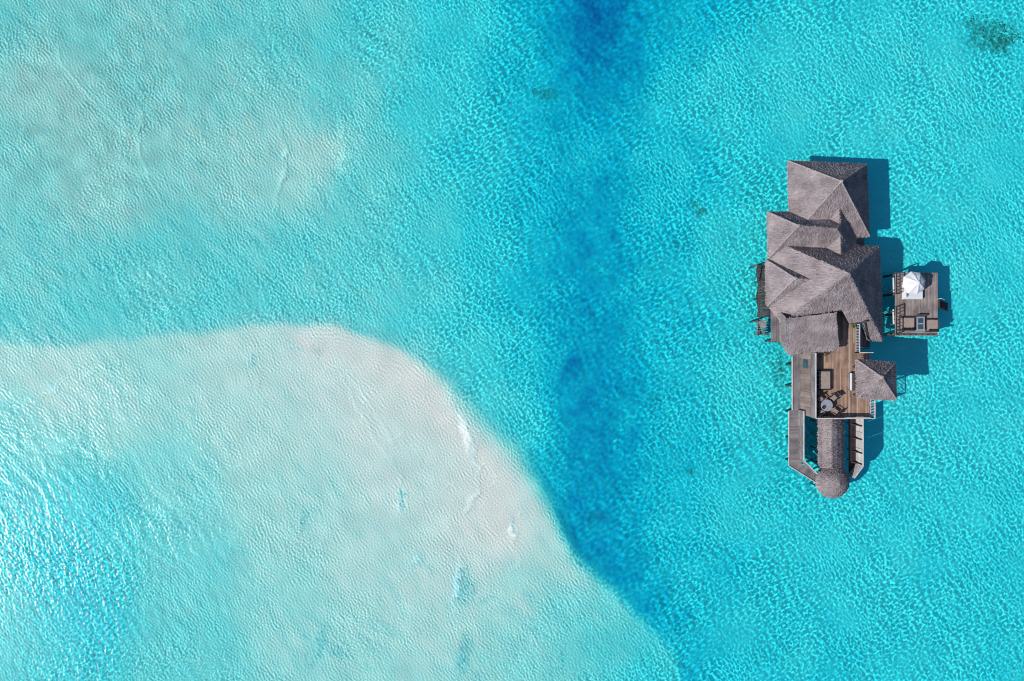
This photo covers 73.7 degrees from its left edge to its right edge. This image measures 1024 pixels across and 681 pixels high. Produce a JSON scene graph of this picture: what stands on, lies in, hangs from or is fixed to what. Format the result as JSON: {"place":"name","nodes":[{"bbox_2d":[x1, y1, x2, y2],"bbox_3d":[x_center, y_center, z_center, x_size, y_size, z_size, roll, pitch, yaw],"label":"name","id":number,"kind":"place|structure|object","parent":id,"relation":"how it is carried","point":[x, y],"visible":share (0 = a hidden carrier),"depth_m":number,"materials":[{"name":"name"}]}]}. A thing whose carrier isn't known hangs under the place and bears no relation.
{"place":"outdoors","nodes":[
{"label":"outdoors","id":0,"kind":"place"},
{"bbox_2d":[0,0,1023,680],"bbox_3d":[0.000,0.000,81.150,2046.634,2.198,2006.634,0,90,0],"label":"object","id":1,"kind":"structure","parent":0,"point":[378,340],"depth_m":81.11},
{"bbox_2d":[749,264,769,335],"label":"landing stage","id":2,"kind":"object","parent":1,"relation":"on","point":[760,293],"visible":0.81,"depth_m":79.25,"materials":[{"name":"wood"}]},
{"bbox_2d":[785,355,817,481],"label":"boardwalk","id":3,"kind":"structure","parent":1,"relation":"on","point":[795,436],"depth_m":79.15,"materials":[{"name":"grey wood"}]},
{"bbox_2d":[764,160,897,418],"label":"overwater villa","id":4,"kind":"object","parent":1,"relation":"on","point":[823,274],"visible":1,"depth_m":75.62,"materials":[{"name":"plant"}]},
{"bbox_2d":[816,395,824,402],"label":"dining chair","id":5,"kind":"object","parent":4,"relation":"on","point":[819,398],"visible":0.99,"depth_m":75.95,"materials":[{"name":"brown fabric"}]},
{"bbox_2d":[818,409,825,417],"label":"dining chair","id":6,"kind":"object","parent":4,"relation":"on","point":[821,412],"visible":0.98,"depth_m":76.03,"materials":[{"name":"brown fabric"}]},
{"bbox_2d":[816,370,831,389],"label":"daybed","id":7,"kind":"object","parent":4,"relation":"on","point":[823,379],"visible":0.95,"depth_m":76.08,"materials":[{"name":"grey fabric"}]},
{"bbox_2d":[821,399,832,410],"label":"dining table","id":8,"kind":"object","parent":4,"relation":"on","point":[827,403],"visible":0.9,"depth_m":75.75,"materials":[{"name":"metal"}]},
{"bbox_2d":[828,393,839,401],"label":"dining chair","id":9,"kind":"object","parent":4,"relation":"on","point":[832,397],"visible":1,"depth_m":76.03,"materials":[{"name":"beige fabric"}]},
{"bbox_2d":[830,407,840,415],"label":"dining chair","id":10,"kind":"object","parent":4,"relation":"on","point":[837,412],"visible":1,"depth_m":76.03,"materials":[{"name":"grey fabric"}]},
{"bbox_2d":[848,373,854,390],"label":"bench","id":11,"kind":"object","parent":4,"relation":"on","point":[851,381],"visible":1,"depth_m":76.04,"materials":[{"name":"white fabric"}]},
{"bbox_2d":[810,419,856,498],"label":"covered jetty","id":12,"kind":"object","parent":1,"relation":"on","point":[832,479],"visible":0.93,"depth_m":77.57,"materials":[{"name":"plant"}]},
{"bbox_2d":[847,419,863,478],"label":"screen fence","id":13,"kind":"object","parent":12,"relation":"attached to","point":[859,462],"visible":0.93,"depth_m":78.29,"materials":[{"name":"white wood"}]},
{"bbox_2d":[881,272,947,335],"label":"sun deck","id":14,"kind":"structure","parent":1,"relation":"on","point":[930,303],"depth_m":78.50,"materials":[{"name":"brown wood"}]},
{"bbox_2d":[898,317,914,330],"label":"daybed","id":15,"kind":"object","parent":14,"relation":"on","point":[907,323],"visible":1,"depth_m":78.15,"materials":[{"name":"beige fabric"}]},
{"bbox_2d":[901,285,922,298],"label":"daybed","id":16,"kind":"object","parent":14,"relation":"on","point":[906,295],"visible":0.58,"depth_m":78.00,"materials":[{"name":"white fabric"}]},
{"bbox_2d":[902,271,924,294],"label":"parasol","id":17,"kind":"object","parent":14,"relation":"on","point":[913,283],"visible":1,"depth_m":76.62,"materials":[{"name":"white fabric"}]},
{"bbox_2d":[915,317,924,330],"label":"side table","id":18,"kind":"object","parent":14,"relation":"on","point":[920,323],"visible":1,"depth_m":78.06,"materials":[{"name":"blue glass"}]},
{"bbox_2d":[925,319,938,331],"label":"daybed","id":19,"kind":"object","parent":14,"relation":"on","point":[931,325],"visible":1,"depth_m":78.15,"materials":[{"name":"beige fabric"}]},
{"bbox_2d":[970,11,1023,49],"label":"coral reef","id":20,"kind":"object","parent":1,"relation":"on","point":[1005,32],"visible":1,"depth_m":81.20}
]}

